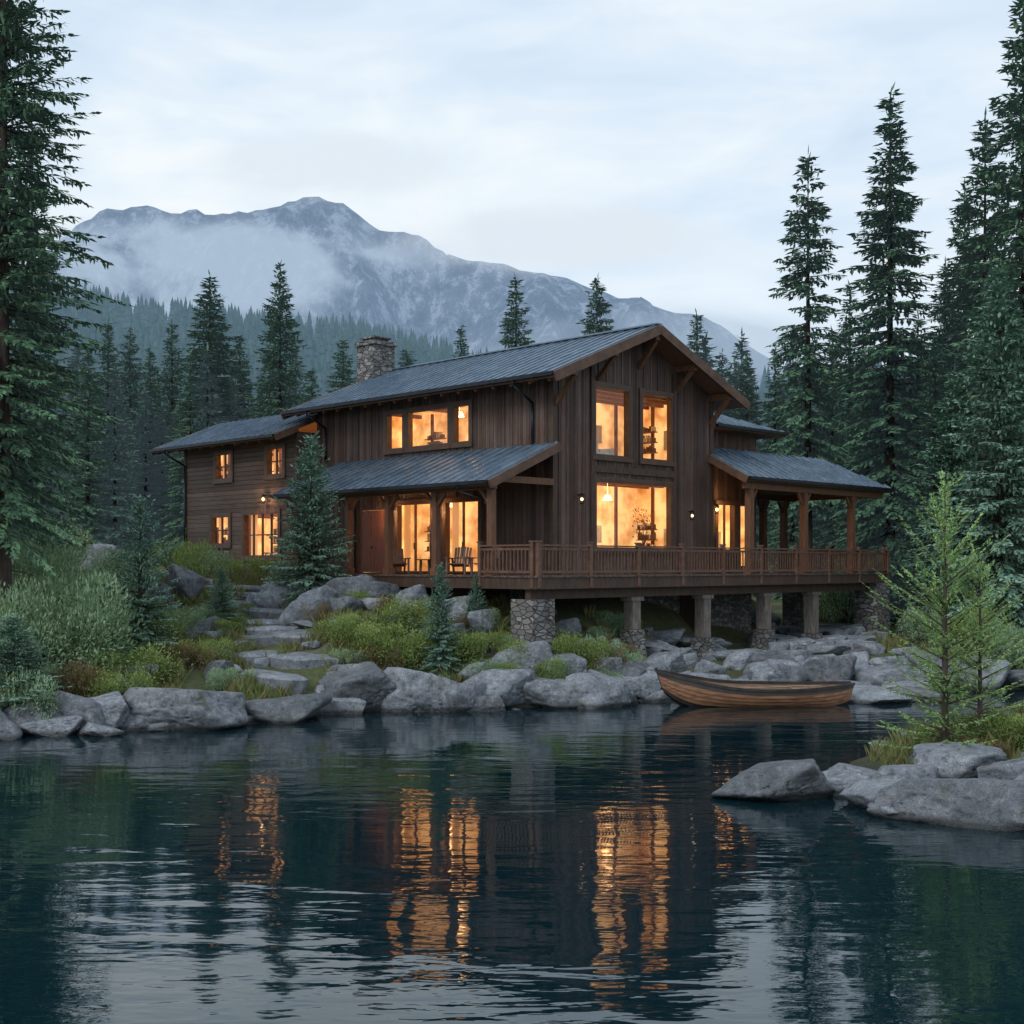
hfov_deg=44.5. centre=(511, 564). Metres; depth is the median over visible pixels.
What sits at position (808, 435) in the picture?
spruce tree
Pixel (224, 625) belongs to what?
bush
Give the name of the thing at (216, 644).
bush
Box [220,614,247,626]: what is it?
bush
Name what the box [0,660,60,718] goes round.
bush
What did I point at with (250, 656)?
stone step
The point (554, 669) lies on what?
bush
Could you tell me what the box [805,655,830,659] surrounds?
boulder
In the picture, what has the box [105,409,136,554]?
spruce tree
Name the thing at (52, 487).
spruce tree
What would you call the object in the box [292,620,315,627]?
boulder
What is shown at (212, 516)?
window
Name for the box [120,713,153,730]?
boulder
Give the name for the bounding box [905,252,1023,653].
spruce tree
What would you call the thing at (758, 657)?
boulder
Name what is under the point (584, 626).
bush
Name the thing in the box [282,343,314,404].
spruce tree
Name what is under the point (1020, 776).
boulder
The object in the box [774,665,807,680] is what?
boulder
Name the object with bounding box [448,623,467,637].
boulder
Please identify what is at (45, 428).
spruce tree
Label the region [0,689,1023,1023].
water
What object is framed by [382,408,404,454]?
window
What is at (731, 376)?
spruce tree
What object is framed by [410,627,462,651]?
bush
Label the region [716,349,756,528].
spruce tree
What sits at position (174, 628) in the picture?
bush
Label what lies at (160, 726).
boulder
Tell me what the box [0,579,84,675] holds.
bush
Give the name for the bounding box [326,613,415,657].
bush
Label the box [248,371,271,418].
spruce tree
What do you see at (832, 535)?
spruce tree
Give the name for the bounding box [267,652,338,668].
stone step
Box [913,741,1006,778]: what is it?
boulder
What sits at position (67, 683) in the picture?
bush
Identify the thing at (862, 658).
boulder
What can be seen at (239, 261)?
cloud
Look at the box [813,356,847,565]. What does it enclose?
spruce tree
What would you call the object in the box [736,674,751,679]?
boulder
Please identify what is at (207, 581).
boulder
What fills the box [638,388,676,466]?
window
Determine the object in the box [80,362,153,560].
spruce tree
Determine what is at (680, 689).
rowing boat
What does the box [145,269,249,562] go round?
spruce tree
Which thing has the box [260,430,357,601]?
young spruce
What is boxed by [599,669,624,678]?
bush
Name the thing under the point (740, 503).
door
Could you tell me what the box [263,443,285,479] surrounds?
window
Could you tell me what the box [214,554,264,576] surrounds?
bush
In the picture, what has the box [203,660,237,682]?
boulder
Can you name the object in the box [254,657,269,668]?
boulder
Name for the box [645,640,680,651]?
boulder
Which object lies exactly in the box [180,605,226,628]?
bush
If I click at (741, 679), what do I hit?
boulder
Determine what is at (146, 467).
spruce tree
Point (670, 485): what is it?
window
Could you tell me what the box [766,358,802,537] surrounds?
spruce tree
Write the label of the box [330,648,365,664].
bush
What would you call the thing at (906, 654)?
boulder
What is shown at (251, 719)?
boulder
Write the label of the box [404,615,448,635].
bush
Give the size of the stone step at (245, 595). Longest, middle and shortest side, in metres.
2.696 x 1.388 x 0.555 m
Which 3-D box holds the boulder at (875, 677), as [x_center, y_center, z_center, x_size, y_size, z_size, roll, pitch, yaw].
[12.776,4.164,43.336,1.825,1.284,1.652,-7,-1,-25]
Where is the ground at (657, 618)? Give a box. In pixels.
[12,564,1023,769]
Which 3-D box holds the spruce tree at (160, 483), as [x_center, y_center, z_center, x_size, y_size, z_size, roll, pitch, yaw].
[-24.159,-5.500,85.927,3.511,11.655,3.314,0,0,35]
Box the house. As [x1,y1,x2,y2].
[149,322,894,659]
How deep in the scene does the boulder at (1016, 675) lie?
43.15 m
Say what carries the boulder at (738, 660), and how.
on the ground at (657, 618)
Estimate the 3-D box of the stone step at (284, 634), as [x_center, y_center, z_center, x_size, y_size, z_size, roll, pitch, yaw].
[-6.993,2.414,40.081,1.478,0.555,2.298,-4,6,-39]
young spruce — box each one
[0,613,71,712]
[95,494,182,657]
[200,568,244,625]
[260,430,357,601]
[415,562,464,679]
[462,573,488,631]
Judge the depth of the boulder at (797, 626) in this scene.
56.33 m
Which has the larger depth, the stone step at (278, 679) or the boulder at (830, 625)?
the boulder at (830, 625)
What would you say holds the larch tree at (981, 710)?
on the ground at (657, 618)
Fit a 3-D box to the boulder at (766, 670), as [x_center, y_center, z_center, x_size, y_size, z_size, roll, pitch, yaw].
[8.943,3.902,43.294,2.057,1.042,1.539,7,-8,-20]
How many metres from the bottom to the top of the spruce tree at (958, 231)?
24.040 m
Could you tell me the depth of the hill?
770.09 m
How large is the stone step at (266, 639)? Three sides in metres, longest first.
2.791 x 1.662 x 0.558 m
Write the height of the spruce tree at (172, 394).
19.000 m
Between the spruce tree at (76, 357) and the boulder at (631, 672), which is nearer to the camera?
the boulder at (631, 672)
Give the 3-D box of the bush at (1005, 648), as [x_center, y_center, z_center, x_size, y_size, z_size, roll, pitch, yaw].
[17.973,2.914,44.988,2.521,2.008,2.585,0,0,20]
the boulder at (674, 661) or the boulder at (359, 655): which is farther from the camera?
the boulder at (674, 661)
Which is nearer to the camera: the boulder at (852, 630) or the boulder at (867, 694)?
the boulder at (867, 694)
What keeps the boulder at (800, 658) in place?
on the ground at (657, 618)
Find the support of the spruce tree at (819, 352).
on the ground at (657, 618)
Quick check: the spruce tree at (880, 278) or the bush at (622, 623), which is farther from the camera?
the spruce tree at (880, 278)
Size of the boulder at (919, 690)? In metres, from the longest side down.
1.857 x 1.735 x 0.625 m
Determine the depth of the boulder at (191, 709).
32.33 m
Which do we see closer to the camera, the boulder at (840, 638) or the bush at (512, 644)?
the bush at (512, 644)
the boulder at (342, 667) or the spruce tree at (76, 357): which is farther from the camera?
the spruce tree at (76, 357)
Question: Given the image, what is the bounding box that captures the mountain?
[9,197,776,391]
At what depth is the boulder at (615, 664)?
40.00 m
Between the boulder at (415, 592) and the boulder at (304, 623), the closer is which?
the boulder at (304, 623)
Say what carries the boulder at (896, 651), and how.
on the ground at (657, 618)
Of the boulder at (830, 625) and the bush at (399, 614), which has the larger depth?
the boulder at (830, 625)
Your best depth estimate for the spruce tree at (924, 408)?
59.89 m
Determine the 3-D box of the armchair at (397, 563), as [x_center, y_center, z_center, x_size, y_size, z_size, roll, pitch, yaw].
[-4.200,-0.142,45.835,0.850,1.004,0.862,0,0,-17]
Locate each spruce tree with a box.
[0,0,136,624]
[0,8,118,532]
[10,118,95,575]
[24,404,68,561]
[50,341,102,548]
[54,412,75,486]
[55,343,129,561]
[62,430,96,559]
[69,319,132,537]
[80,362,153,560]
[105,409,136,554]
[113,325,146,492]
[119,344,171,541]
[121,384,172,566]
[137,403,180,564]
[144,318,188,498]
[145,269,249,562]
[150,410,183,564]
[151,369,169,416]
[156,348,204,557]
[165,342,228,551]
[193,358,235,425]
[221,356,256,410]
[225,334,258,420]
[248,259,309,416]
[248,363,284,418]
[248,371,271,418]
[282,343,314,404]
[299,365,320,403]
[326,336,356,392]
[397,343,416,366]
[403,350,412,366]
[452,322,469,357]
[498,273,536,348]
[575,273,614,334]
[686,308,712,368]
[695,331,757,549]
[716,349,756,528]
[723,358,745,417]
[726,328,777,535]
[730,352,776,568]
[756,343,798,572]
[756,390,823,599]
[759,145,858,572]
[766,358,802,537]
[789,336,824,538]
[796,327,857,598]
[812,81,961,626]
[813,281,895,571]
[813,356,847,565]
[822,348,885,613]
[862,309,942,613]
[870,346,905,515]
[890,339,958,613]
[893,367,1017,635]
[895,410,905,559]
[900,256,976,579]
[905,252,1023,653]
[927,0,1023,618]
[927,108,1018,545]
[927,178,982,459]
[988,264,1019,505]
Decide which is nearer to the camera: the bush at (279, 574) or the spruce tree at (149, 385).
the bush at (279, 574)
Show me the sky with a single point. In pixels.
(701, 114)
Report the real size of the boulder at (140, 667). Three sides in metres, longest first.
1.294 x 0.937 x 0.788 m
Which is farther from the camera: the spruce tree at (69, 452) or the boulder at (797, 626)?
the spruce tree at (69, 452)
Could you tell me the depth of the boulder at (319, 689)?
36.53 m
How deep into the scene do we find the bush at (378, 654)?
38.23 m
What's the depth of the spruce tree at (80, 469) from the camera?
102.06 m
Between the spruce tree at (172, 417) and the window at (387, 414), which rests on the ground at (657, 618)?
the spruce tree at (172, 417)
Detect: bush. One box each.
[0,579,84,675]
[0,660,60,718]
[1,559,145,677]
[12,531,104,634]
[16,512,94,582]
[33,660,108,697]
[33,664,71,682]
[46,677,90,693]
[56,560,148,635]
[60,659,157,696]
[62,642,192,688]
[64,603,136,672]
[73,677,109,696]
[83,540,152,593]
[88,674,148,691]
[117,644,166,659]
[126,602,166,631]
[126,609,196,643]
[128,604,185,630]
[135,639,175,658]
[139,642,189,662]
[145,527,218,579]
[154,653,188,664]
[164,640,220,670]
[172,633,240,664]
[179,544,234,578]
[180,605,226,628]
[202,664,260,690]
[210,618,246,631]
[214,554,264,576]
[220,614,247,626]
[242,555,285,576]
[268,563,307,579]
[297,603,330,620]
[314,611,383,641]
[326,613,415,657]
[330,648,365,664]
[342,589,370,606]
[344,619,380,654]
[352,641,405,669]
[361,629,435,669]
[365,595,395,615]
[366,593,435,634]
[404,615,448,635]
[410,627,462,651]
[413,625,438,644]
[432,627,490,664]
[449,613,474,628]
[460,658,503,676]
[465,630,520,653]
[470,604,501,624]
[493,659,522,668]
[495,637,529,665]
[499,635,516,648]
[532,651,565,678]
[536,653,573,678]
[550,630,588,656]
[555,630,614,671]
[556,639,591,657]
[581,623,599,632]
[582,633,621,658]
[583,634,612,646]
[585,625,614,640]
[585,648,629,670]
[592,609,623,631]
[596,616,631,637]
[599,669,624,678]
[607,641,641,660]
[607,646,644,659]
[613,650,646,667]
[812,571,842,622]
[819,562,869,622]
[895,606,962,649]
[910,722,958,742]
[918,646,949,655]
[937,600,1017,655]
[957,735,1013,756]
[964,701,1023,750]
[977,619,1023,669]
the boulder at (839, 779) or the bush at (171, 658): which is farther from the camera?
the bush at (171, 658)
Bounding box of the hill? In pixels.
[35,306,906,439]
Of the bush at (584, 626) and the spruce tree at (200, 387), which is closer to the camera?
the bush at (584, 626)
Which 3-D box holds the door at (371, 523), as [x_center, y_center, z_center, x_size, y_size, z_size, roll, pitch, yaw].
[-5.530,-0.945,49.954,0.160,2.470,1.910,0,0,-45]
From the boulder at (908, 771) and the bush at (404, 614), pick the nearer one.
the boulder at (908, 771)
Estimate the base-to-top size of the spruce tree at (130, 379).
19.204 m
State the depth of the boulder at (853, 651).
47.27 m
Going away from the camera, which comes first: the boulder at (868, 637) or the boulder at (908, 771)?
the boulder at (908, 771)
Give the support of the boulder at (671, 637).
on the ground at (657, 618)
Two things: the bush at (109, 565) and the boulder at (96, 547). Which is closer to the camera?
the bush at (109, 565)
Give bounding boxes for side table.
[416,559,430,574]
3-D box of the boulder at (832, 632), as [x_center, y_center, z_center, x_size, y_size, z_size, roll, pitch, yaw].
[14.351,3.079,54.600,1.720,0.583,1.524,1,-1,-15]
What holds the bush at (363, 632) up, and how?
on the ground at (657, 618)
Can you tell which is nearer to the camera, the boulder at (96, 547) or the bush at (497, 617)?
the bush at (497, 617)
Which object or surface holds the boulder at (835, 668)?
on the ground at (657, 618)
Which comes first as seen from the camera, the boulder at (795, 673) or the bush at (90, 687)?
the bush at (90, 687)
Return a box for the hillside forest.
[9,279,1019,527]
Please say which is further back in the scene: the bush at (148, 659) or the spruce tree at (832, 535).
the spruce tree at (832, 535)
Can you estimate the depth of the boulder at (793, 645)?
48.81 m
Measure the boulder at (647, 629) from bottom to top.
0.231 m
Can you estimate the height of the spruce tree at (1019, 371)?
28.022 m
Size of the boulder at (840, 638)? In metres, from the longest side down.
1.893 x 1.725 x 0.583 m
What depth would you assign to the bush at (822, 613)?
61.71 m
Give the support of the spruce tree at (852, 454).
on the ground at (657, 618)
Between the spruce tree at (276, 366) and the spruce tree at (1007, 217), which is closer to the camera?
the spruce tree at (1007, 217)
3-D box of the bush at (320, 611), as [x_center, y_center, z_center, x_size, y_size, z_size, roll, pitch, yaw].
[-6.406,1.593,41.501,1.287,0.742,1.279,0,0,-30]
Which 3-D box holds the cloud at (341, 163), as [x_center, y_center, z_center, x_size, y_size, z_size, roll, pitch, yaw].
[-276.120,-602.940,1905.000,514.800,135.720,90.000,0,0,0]
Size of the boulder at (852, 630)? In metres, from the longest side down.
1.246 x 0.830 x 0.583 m
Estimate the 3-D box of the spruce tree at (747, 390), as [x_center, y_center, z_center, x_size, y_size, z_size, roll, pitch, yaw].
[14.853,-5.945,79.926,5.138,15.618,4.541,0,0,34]
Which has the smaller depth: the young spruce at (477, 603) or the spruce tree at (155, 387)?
the young spruce at (477, 603)
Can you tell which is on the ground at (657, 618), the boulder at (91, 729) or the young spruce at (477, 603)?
the young spruce at (477, 603)
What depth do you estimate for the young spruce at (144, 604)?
37.83 m
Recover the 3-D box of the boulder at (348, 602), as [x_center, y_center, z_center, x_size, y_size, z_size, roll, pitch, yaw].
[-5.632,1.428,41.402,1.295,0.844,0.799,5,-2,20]
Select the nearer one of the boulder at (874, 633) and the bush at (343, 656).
the bush at (343, 656)
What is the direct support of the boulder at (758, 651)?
on the ground at (657, 618)
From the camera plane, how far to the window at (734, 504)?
52.99 m
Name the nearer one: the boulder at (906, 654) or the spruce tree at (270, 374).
the boulder at (906, 654)
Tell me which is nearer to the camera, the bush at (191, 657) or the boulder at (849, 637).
the bush at (191, 657)
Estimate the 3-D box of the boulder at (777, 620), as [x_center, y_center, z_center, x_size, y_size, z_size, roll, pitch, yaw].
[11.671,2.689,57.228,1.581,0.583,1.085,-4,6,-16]
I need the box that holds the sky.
[6,0,1022,367]
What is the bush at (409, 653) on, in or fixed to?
on the ground at (657, 618)
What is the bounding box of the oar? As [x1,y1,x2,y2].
[748,685,821,688]
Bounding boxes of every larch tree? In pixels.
[860,469,1023,749]
[898,544,1023,742]
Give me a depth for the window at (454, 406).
46.29 m
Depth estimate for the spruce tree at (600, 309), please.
89.87 m
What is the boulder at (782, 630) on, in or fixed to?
on the ground at (657, 618)
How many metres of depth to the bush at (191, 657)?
37.26 m
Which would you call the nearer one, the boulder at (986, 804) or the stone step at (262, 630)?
the boulder at (986, 804)
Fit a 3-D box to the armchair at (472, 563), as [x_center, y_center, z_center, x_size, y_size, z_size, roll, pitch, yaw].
[-0.860,-0.142,42.414,0.862,1.004,0.850,0,0,-38]
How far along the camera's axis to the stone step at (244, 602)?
43.99 m
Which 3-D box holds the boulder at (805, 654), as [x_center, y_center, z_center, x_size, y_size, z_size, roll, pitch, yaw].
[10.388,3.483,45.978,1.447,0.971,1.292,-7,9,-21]
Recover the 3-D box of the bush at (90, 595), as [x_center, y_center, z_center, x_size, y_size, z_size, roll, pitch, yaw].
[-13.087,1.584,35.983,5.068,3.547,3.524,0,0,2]
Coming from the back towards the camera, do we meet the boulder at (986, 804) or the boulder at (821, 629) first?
the boulder at (821, 629)
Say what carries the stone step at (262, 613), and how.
on the ground at (657, 618)
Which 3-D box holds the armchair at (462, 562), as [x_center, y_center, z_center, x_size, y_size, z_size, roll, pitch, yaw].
[-1.819,-0.142,43.360,0.850,1.004,0.862,0,0,17]
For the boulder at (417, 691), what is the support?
on the ground at (657, 618)
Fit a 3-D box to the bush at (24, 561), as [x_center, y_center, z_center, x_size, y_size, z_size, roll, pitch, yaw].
[-14.706,0.649,39.066,3.878,3.793,3.781,0,0,21]
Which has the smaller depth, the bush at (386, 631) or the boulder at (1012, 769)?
the boulder at (1012, 769)
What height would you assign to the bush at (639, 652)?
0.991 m
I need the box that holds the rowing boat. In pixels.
[655,667,854,706]
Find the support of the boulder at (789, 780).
in the water
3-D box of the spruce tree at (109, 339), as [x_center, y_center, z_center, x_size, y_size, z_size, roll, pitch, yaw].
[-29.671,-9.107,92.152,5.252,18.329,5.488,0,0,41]
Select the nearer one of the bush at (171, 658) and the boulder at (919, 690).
the bush at (171, 658)
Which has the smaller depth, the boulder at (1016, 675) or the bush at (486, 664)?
the bush at (486, 664)
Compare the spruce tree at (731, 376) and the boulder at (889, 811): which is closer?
the boulder at (889, 811)
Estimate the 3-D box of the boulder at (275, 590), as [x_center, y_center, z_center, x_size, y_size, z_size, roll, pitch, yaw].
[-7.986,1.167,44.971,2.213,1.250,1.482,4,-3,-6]
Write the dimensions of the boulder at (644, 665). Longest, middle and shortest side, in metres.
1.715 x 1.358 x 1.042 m
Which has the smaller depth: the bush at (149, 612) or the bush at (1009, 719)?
the bush at (1009, 719)
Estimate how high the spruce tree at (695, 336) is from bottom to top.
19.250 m
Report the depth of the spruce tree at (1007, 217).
55.95 m
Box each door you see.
[359,510,383,571]
[394,499,430,573]
[442,495,481,573]
[738,501,744,569]
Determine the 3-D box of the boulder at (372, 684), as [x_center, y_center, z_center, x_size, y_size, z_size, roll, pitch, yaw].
[-4.524,3.746,36.851,2.600,1.558,2.101,-3,6,24]
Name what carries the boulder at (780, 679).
on the ground at (657, 618)
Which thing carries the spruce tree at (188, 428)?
on the ground at (657, 618)
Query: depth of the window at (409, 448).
47.70 m
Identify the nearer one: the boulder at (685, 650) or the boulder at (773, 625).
the boulder at (685, 650)
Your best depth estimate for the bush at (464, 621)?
41.03 m
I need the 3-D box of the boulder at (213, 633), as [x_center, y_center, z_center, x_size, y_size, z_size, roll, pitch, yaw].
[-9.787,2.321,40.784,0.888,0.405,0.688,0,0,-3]
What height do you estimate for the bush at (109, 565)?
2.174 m
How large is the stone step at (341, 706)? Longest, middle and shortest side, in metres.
2.728 x 1.264 x 0.559 m
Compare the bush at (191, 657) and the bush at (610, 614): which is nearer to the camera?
the bush at (191, 657)
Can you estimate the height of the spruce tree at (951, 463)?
13.427 m
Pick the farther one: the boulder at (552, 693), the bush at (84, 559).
the bush at (84, 559)
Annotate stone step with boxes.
[225,601,260,607]
[228,585,260,591]
[230,591,258,599]
[231,650,278,667]
[235,618,278,625]
[236,634,273,647]
[239,607,283,618]
[241,625,297,634]
[241,668,307,694]
[267,629,316,644]
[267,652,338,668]
[294,694,365,714]
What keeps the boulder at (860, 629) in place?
on the ground at (657, 618)
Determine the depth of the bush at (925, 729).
26.43 m
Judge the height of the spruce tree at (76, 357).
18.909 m
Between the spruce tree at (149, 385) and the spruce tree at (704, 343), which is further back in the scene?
the spruce tree at (149, 385)
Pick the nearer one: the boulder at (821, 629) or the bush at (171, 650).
the bush at (171, 650)
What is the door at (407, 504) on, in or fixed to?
in the house
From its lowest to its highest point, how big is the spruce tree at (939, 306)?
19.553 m
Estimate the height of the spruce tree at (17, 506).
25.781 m
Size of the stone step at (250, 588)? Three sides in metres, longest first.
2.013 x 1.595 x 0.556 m
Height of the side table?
0.562 m
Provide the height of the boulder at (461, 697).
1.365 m
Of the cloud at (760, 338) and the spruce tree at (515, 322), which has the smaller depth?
the spruce tree at (515, 322)
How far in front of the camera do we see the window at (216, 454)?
55.90 m
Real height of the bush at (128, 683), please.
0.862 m
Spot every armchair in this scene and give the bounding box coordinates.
[393,548,410,574]
[444,547,473,574]
[469,546,501,574]
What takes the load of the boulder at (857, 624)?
on the ground at (657, 618)
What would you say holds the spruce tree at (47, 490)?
on the ground at (657, 618)
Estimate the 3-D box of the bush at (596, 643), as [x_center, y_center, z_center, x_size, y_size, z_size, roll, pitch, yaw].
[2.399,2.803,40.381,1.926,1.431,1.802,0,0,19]
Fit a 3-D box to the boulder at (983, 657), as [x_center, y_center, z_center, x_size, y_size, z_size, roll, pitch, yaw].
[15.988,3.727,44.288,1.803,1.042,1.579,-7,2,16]
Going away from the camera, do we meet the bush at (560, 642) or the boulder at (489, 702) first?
the boulder at (489, 702)
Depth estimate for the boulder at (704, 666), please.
43.15 m
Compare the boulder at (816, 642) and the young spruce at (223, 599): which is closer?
the young spruce at (223, 599)
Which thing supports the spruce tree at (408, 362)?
on the ground at (657, 618)
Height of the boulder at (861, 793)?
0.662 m
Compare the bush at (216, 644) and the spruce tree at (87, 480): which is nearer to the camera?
the bush at (216, 644)
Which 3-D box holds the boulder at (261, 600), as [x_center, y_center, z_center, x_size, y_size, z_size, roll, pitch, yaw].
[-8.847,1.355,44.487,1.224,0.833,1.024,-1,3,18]
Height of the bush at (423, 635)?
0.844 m
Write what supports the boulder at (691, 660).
on the ground at (657, 618)
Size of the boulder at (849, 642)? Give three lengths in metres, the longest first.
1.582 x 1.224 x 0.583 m
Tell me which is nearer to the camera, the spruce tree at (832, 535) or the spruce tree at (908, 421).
the spruce tree at (908, 421)
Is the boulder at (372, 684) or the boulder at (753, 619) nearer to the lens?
the boulder at (372, 684)
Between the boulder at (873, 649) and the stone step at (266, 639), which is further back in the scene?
the boulder at (873, 649)
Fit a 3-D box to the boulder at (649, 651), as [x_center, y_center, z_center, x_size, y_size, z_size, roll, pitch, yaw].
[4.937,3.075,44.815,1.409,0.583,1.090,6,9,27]
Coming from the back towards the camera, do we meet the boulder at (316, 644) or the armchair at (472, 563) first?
the armchair at (472, 563)
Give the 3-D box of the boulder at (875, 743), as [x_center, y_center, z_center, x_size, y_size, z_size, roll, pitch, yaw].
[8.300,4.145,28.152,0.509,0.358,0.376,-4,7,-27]
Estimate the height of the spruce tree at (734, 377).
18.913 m
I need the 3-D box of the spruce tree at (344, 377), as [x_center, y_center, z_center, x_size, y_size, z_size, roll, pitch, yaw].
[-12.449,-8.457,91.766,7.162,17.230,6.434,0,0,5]
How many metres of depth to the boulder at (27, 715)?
31.61 m
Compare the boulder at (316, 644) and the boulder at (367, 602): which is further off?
the boulder at (367, 602)
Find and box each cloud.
[46,222,411,315]
[212,133,448,193]
[439,206,705,266]
[672,321,803,375]
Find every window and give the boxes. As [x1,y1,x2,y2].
[209,512,231,547]
[212,449,233,483]
[240,509,280,559]
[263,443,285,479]
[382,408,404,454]
[403,402,450,452]
[449,399,472,447]
[593,381,633,462]
[593,476,675,553]
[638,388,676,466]
[714,500,738,553]
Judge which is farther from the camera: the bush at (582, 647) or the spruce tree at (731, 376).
the spruce tree at (731, 376)
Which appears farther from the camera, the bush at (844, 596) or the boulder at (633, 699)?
the bush at (844, 596)
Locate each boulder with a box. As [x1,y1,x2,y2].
[0,710,22,740]
[2,701,50,735]
[19,715,82,736]
[46,690,107,725]
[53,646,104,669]
[77,722,123,736]
[78,543,120,572]
[90,691,130,728]
[113,660,158,680]
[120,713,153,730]
[123,687,247,730]
[143,581,174,603]
[147,722,174,731]
[166,563,204,601]
[183,616,222,637]
[197,630,224,639]
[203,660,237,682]
[204,578,212,584]
[204,584,223,589]
[231,640,253,647]
[232,664,242,676]
[245,592,279,607]
[245,693,332,723]
[246,715,255,724]
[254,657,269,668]
[259,581,302,607]
[277,585,334,625]
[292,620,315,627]
[301,640,319,649]
[314,685,323,692]
[318,661,396,711]
[326,574,376,597]
[326,596,362,614]
[326,664,360,674]
[353,653,366,661]
[361,581,399,599]
[361,598,384,610]
[381,667,456,711]
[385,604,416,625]
[393,584,431,606]
[433,596,472,623]
[444,682,486,711]
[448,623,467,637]
[457,662,487,679]
[463,669,534,707]
[467,609,496,632]
[467,695,505,711]
[487,641,552,677]
[522,677,589,708]
[549,652,586,678]
[555,618,581,637]
[565,672,630,708]
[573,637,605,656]
[587,669,640,697]
[591,657,622,675]
[619,670,660,698]
[622,659,649,668]
[622,667,646,676]
[630,691,637,704]
[642,690,670,701]
[643,627,652,631]
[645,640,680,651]
[645,650,687,672]
[646,648,662,655]
[646,664,670,671]
[647,629,685,644]
[677,635,697,647]
[680,647,693,653]
[681,672,731,679]
[683,653,698,667]
[694,659,726,674]
[699,652,717,660]
[709,637,731,648]
[710,649,749,660]
[710,759,835,801]
[723,650,754,669]
[732,678,749,680]
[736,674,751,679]
[743,661,787,680]
[744,648,767,653]
[747,635,779,642]
[748,654,798,663]
[750,678,766,680]
[751,610,755,616]
[751,616,755,622]
[754,622,777,630]
[763,659,799,665]
[768,642,789,649]
[768,642,797,649]
[771,617,780,625]
[771,677,786,680]
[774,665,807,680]
[776,637,815,649]
[777,627,797,634]
[777,649,813,658]
[778,634,797,638]
[786,625,803,629]
[787,632,800,637]
[793,655,804,662]
[799,654,835,665]
[801,641,825,645]
[803,655,856,680]
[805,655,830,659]
[806,644,851,655]
[816,635,847,643]
[819,624,845,626]
[819,627,838,634]
[822,768,869,795]
[823,629,846,635]
[828,762,876,778]
[831,635,853,639]
[837,640,876,648]
[839,623,865,631]
[839,626,857,634]
[839,680,871,684]
[839,778,901,808]
[841,651,869,666]
[842,648,869,657]
[844,626,863,634]
[849,685,916,703]
[850,635,878,641]
[851,665,874,680]
[852,641,883,648]
[853,665,911,686]
[859,631,888,640]
[864,642,885,655]
[867,778,1023,830]
[868,656,904,665]
[869,740,887,750]
[872,764,940,778]
[873,666,927,681]
[880,806,898,815]
[881,678,931,688]
[891,646,918,655]
[891,687,950,701]
[901,650,940,666]
[913,665,941,681]
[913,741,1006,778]
[939,656,985,665]
[948,659,1010,691]
[977,757,1023,779]
[1005,669,1023,688]
[1015,771,1023,779]
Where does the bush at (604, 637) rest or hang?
on the ground at (657, 618)
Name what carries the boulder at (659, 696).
on the ground at (657, 618)
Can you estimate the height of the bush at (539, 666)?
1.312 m
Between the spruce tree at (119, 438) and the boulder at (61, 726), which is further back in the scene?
the spruce tree at (119, 438)
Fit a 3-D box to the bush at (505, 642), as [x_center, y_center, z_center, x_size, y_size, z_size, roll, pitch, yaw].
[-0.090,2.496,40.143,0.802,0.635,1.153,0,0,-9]
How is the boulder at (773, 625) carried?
on the ground at (657, 618)
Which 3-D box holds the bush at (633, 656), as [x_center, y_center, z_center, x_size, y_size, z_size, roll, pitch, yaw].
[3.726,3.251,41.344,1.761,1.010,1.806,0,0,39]
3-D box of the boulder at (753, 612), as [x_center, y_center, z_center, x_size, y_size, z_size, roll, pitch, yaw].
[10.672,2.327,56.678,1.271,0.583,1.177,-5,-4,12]
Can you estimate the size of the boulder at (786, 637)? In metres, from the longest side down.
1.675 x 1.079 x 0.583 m
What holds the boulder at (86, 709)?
on the ground at (657, 618)
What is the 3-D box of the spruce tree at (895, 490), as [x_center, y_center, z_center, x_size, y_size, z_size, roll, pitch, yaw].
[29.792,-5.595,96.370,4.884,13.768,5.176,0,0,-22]
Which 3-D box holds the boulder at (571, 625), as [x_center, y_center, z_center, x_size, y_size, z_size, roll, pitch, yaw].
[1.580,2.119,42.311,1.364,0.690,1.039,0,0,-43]
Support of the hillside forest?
on the hill
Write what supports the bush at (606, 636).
on the ground at (657, 618)
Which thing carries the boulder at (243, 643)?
on the ground at (657, 618)
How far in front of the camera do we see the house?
48.41 m
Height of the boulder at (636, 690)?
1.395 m
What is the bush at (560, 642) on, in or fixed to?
on the ground at (657, 618)
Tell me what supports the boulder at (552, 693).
on the ground at (657, 618)
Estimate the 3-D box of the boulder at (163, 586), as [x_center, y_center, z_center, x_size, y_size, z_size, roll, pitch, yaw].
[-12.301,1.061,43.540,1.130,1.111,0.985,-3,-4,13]
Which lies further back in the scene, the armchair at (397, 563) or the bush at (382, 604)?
the armchair at (397, 563)
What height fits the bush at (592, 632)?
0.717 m
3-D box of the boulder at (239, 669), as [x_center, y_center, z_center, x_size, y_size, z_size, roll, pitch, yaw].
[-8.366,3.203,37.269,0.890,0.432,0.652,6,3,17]
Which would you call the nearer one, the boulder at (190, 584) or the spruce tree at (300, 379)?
the boulder at (190, 584)
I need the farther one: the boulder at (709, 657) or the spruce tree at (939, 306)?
the spruce tree at (939, 306)
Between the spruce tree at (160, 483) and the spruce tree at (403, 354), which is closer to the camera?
the spruce tree at (160, 483)
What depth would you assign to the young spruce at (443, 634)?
38.77 m
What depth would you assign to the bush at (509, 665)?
38.50 m
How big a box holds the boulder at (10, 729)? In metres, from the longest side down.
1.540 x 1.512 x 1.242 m
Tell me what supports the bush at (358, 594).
on the ground at (657, 618)
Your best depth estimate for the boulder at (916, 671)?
43.09 m
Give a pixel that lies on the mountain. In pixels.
(429, 289)

